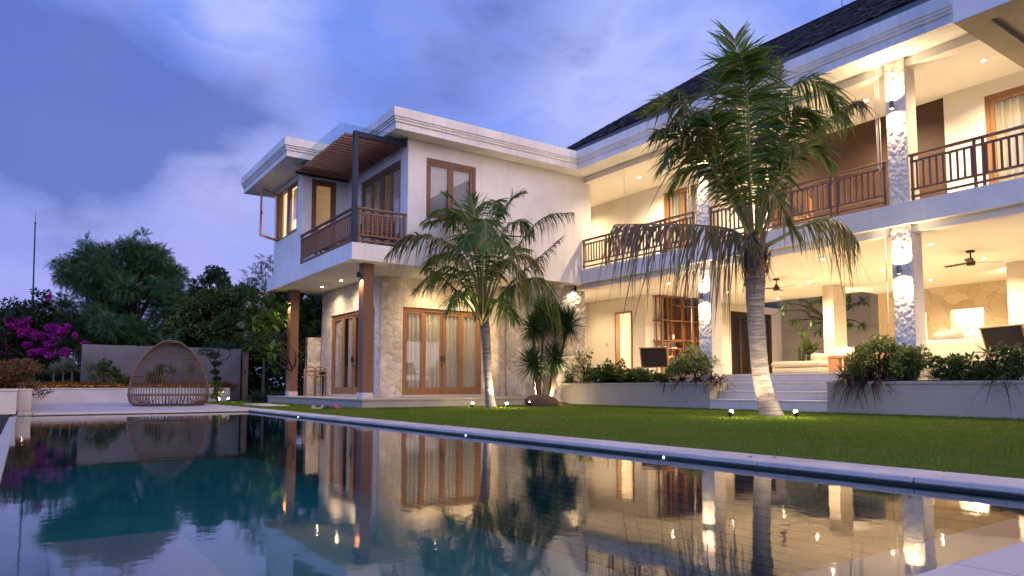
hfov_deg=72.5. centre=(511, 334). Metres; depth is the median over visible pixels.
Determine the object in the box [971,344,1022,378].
fan palm plant
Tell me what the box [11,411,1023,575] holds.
pool wall
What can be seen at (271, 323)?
frangipani tree
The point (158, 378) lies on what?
sapling
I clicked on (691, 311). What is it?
blind cord
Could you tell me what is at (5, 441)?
pool edge wall
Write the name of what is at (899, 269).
wall lamp
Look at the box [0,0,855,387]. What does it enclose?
sky
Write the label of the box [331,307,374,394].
glass door
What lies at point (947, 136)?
villa
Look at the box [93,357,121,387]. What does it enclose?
sapling
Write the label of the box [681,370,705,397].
red strap plant
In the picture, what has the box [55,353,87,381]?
spiky plant
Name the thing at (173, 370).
spiky plant
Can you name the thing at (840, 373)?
red strap plant
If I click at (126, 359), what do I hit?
boundary wall
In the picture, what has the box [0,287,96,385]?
bougainvillea
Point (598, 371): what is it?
shrub
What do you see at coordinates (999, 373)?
strap plant
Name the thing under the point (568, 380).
strap plant
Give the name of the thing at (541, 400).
rock
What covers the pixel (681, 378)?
red strap plant
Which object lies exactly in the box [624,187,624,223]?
blind cord
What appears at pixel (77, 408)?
pool deck
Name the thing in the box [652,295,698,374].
bookcase
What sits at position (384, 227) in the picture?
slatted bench
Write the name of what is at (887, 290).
blind cord
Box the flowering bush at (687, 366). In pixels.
[665,342,723,379]
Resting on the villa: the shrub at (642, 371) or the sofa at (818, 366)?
the sofa at (818, 366)
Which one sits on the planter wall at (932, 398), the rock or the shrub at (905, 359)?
the shrub at (905, 359)
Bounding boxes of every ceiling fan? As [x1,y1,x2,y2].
[765,278,793,290]
[943,250,1001,267]
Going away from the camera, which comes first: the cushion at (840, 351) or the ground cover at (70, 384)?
the cushion at (840, 351)
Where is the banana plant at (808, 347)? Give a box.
[797,335,822,360]
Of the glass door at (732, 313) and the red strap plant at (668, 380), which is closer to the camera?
the red strap plant at (668, 380)
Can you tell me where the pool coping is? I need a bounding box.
[249,409,1023,494]
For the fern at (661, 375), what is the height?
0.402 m
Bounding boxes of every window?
[259,180,297,241]
[311,179,335,237]
[426,158,474,221]
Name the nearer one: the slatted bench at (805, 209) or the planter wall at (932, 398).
the planter wall at (932, 398)
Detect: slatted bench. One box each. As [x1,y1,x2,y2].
[320,235,350,252]
[357,214,395,246]
[777,194,812,228]
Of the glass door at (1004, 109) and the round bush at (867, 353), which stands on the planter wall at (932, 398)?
the round bush at (867, 353)
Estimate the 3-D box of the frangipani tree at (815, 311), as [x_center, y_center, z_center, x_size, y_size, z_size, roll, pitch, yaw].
[11.070,0.208,24.499,3.389,3.409,1.064,0,-4,2]
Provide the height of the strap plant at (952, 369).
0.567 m
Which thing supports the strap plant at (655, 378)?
on the planter wall at (643, 394)
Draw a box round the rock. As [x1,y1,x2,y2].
[525,394,558,406]
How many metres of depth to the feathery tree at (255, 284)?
28.89 m
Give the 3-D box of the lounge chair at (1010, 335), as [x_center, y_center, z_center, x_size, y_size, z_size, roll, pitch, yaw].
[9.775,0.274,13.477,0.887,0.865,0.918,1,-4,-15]
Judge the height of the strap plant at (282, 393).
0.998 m
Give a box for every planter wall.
[0,387,32,413]
[31,388,229,403]
[561,382,734,408]
[826,379,1023,419]
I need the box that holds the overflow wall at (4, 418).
[0,414,8,434]
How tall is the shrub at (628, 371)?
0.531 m
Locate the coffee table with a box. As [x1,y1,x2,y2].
[827,354,887,372]
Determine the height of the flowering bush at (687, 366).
1.011 m
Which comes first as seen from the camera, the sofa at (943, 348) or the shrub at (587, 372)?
the sofa at (943, 348)
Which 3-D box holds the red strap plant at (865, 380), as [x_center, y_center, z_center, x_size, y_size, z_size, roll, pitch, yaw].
[7.051,1.142,13.727,1.115,1.106,1.182,-2,-5,24]
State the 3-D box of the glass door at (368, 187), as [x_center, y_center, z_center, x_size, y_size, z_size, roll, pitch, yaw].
[-3.660,-3.368,19.758,0.142,2.460,2.710,3,-5,-35]
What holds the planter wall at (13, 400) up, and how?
on the overflow wall at (4, 418)
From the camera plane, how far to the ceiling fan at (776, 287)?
19.73 m
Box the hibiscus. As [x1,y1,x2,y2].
[571,348,592,382]
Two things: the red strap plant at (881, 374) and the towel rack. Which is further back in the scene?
the towel rack
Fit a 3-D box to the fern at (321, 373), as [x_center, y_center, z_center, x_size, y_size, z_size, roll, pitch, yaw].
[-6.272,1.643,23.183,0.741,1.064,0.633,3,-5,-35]
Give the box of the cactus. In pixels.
[798,347,804,360]
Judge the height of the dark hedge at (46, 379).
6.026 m
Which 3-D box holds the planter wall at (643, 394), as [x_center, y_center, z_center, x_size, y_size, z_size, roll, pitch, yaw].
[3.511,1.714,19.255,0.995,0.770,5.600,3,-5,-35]
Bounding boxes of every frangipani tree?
[232,286,321,375]
[776,293,868,337]
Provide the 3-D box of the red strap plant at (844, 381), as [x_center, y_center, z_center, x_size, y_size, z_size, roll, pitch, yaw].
[6.828,1.100,13.889,1.276,1.147,1.135,3,-5,-35]
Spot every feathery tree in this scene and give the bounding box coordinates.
[43,226,194,350]
[233,254,279,392]
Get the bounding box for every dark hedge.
[0,297,320,387]
[237,293,321,399]
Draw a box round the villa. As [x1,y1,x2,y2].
[241,0,1023,408]
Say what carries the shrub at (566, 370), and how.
on the planter wall at (643, 394)
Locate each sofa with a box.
[771,360,843,373]
[811,352,882,367]
[926,338,1002,370]
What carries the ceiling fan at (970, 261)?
hanging from the villa
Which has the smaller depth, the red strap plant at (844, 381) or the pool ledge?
the pool ledge
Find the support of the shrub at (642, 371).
on the planter wall at (643, 394)
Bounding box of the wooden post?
[241,352,248,399]
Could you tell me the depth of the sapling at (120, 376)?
25.11 m
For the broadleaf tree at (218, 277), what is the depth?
37.83 m
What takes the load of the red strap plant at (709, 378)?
in the planter wall at (643, 394)
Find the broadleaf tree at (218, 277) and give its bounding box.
[185,265,231,347]
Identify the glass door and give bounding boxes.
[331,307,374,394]
[361,160,400,246]
[402,307,480,394]
[664,184,696,251]
[730,311,772,373]
[985,85,1023,183]
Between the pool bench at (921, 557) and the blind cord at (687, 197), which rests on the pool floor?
the pool bench at (921, 557)
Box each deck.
[17,402,260,415]
[915,542,1023,575]
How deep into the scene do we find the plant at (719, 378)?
16.53 m
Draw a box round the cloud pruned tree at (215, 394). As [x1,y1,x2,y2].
[196,340,235,401]
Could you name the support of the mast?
on the garden ground
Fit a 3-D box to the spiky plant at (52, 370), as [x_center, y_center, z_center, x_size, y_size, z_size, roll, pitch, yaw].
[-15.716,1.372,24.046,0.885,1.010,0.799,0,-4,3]
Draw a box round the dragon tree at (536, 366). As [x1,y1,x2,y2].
[509,289,589,396]
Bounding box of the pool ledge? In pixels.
[45,529,225,575]
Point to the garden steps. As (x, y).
(805, 392)
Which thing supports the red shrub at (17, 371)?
on the planter wall at (13, 400)
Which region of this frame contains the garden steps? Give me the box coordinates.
[710,373,842,412]
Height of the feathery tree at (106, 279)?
8.078 m
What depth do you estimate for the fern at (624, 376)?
19.24 m
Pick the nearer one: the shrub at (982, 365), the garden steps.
the shrub at (982, 365)
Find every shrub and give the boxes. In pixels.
[0,357,53,399]
[564,368,575,379]
[580,367,601,383]
[592,362,620,381]
[603,357,626,377]
[624,367,639,381]
[632,365,652,382]
[888,344,932,379]
[926,352,968,380]
[953,351,1001,380]
[997,342,1023,379]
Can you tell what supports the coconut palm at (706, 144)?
on the lawn at (912, 465)
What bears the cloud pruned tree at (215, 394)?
on the lawn at (912, 465)
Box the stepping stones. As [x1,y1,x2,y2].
[247,403,289,406]
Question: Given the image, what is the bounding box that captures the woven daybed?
[127,340,209,406]
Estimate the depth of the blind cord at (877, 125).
14.12 m
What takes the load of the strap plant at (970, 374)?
on the planter wall at (932, 398)
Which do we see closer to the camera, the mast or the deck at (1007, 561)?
the deck at (1007, 561)
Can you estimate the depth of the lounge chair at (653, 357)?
20.67 m
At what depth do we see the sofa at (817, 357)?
20.36 m
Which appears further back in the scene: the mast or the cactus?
the mast
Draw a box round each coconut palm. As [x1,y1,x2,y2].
[382,187,575,408]
[593,20,885,418]
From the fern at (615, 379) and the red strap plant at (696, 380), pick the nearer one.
the red strap plant at (696, 380)
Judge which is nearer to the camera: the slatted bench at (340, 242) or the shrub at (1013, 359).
the shrub at (1013, 359)
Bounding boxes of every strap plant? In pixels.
[244,388,272,402]
[256,386,284,402]
[266,387,285,402]
[562,374,577,387]
[645,368,663,382]
[655,373,674,393]
[666,374,693,390]
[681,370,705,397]
[697,371,728,389]
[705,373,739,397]
[826,362,870,415]
[827,365,864,413]
[843,365,895,407]
[861,364,896,397]
[907,361,953,386]
[928,364,964,380]
[949,365,995,386]
[969,363,1018,414]
[991,360,1023,395]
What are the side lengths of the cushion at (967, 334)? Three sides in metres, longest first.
0.600 x 0.500 x 0.200 m
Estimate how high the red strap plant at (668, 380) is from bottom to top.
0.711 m
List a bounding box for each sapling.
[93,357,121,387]
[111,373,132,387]
[143,363,167,385]
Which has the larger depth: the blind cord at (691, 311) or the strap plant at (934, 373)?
the blind cord at (691, 311)
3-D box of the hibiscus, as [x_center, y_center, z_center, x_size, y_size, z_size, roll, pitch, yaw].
[2.159,0.942,21.056,0.821,1.102,0.724,0,-4,1]
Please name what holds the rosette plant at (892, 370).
on the planter wall at (932, 398)
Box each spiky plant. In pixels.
[43,361,65,384]
[54,356,74,382]
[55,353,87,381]
[75,358,101,384]
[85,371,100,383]
[164,363,180,380]
[182,361,201,383]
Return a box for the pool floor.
[1,475,631,575]
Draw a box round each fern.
[313,369,324,395]
[592,369,623,384]
[600,370,628,382]
[611,372,642,381]
[648,371,680,382]
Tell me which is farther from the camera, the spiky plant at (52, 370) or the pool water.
the spiky plant at (52, 370)
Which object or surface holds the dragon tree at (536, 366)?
on the lawn at (912, 465)
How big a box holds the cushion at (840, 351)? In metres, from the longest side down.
0.668 x 0.548 x 0.200 m
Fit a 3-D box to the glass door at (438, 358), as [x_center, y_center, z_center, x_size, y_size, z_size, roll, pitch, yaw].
[-2.100,0.539,20.901,2.690,2.540,0.155,3,-5,-35]
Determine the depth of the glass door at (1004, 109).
14.49 m
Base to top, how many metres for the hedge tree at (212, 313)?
5.208 m
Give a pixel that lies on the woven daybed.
(161, 346)
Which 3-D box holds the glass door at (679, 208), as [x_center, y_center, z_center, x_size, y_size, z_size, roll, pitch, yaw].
[5.482,-3.266,21.237,0.143,2.520,2.100,3,-5,-35]
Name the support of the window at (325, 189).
in the villa
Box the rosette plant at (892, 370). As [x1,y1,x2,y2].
[879,365,911,377]
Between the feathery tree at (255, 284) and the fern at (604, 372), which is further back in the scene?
the feathery tree at (255, 284)
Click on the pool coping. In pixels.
(979, 482)
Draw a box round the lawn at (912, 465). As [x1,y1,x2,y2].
[231,397,1023,477]
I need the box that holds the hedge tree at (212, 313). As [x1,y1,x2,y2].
[156,281,282,361]
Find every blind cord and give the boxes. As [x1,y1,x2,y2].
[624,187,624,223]
[686,165,690,220]
[690,275,692,357]
[873,68,881,203]
[885,237,889,355]
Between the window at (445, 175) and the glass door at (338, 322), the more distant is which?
the glass door at (338, 322)
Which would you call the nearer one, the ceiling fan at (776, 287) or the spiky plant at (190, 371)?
the ceiling fan at (776, 287)
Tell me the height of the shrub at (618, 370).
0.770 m
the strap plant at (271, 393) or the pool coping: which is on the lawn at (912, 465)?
the strap plant at (271, 393)
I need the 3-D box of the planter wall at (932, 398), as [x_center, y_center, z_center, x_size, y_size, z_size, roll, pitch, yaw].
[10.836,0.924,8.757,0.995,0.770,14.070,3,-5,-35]
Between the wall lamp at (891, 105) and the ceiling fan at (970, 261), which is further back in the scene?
the ceiling fan at (970, 261)
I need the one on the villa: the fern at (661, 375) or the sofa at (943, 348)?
the sofa at (943, 348)
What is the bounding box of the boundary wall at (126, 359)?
[80,344,240,400]
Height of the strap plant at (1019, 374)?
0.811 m
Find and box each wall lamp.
[889,100,894,109]
[896,265,901,273]
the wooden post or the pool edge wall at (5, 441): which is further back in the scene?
the wooden post
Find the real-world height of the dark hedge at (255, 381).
6.155 m
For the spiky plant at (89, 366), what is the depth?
24.61 m
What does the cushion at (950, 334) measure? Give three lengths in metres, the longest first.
0.600 x 0.500 x 0.200 m
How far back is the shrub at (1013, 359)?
11.72 m
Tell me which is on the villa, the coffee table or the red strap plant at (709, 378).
the coffee table
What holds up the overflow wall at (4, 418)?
on the ground
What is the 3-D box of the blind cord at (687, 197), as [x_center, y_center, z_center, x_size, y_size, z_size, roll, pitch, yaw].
[4.580,-4.011,18.159,0.012,2.177,0.114,3,-5,-35]
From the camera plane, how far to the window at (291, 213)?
22.45 m
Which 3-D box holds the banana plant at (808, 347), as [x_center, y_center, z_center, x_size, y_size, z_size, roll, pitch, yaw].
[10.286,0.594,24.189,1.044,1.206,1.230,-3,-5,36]
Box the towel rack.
[303,366,325,395]
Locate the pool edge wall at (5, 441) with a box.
[0,416,16,575]
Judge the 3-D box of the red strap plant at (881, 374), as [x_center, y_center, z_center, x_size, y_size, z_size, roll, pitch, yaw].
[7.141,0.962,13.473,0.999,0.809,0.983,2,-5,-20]
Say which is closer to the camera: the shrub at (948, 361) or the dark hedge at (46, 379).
the shrub at (948, 361)
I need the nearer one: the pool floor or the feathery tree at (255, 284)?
the pool floor
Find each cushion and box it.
[832,346,853,360]
[932,329,963,339]
[963,330,981,338]
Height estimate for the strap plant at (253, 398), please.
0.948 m
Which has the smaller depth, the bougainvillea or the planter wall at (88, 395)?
the planter wall at (88, 395)
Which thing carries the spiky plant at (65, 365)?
in the planter wall at (88, 395)
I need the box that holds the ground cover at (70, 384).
[24,380,239,390]
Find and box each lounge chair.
[639,347,674,370]
[978,324,1023,358]
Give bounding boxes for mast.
[31,212,35,341]
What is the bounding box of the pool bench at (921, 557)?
[793,517,1023,575]
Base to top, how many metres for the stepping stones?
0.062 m
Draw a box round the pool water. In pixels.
[0,412,954,492]
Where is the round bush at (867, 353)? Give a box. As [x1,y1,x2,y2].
[842,333,920,379]

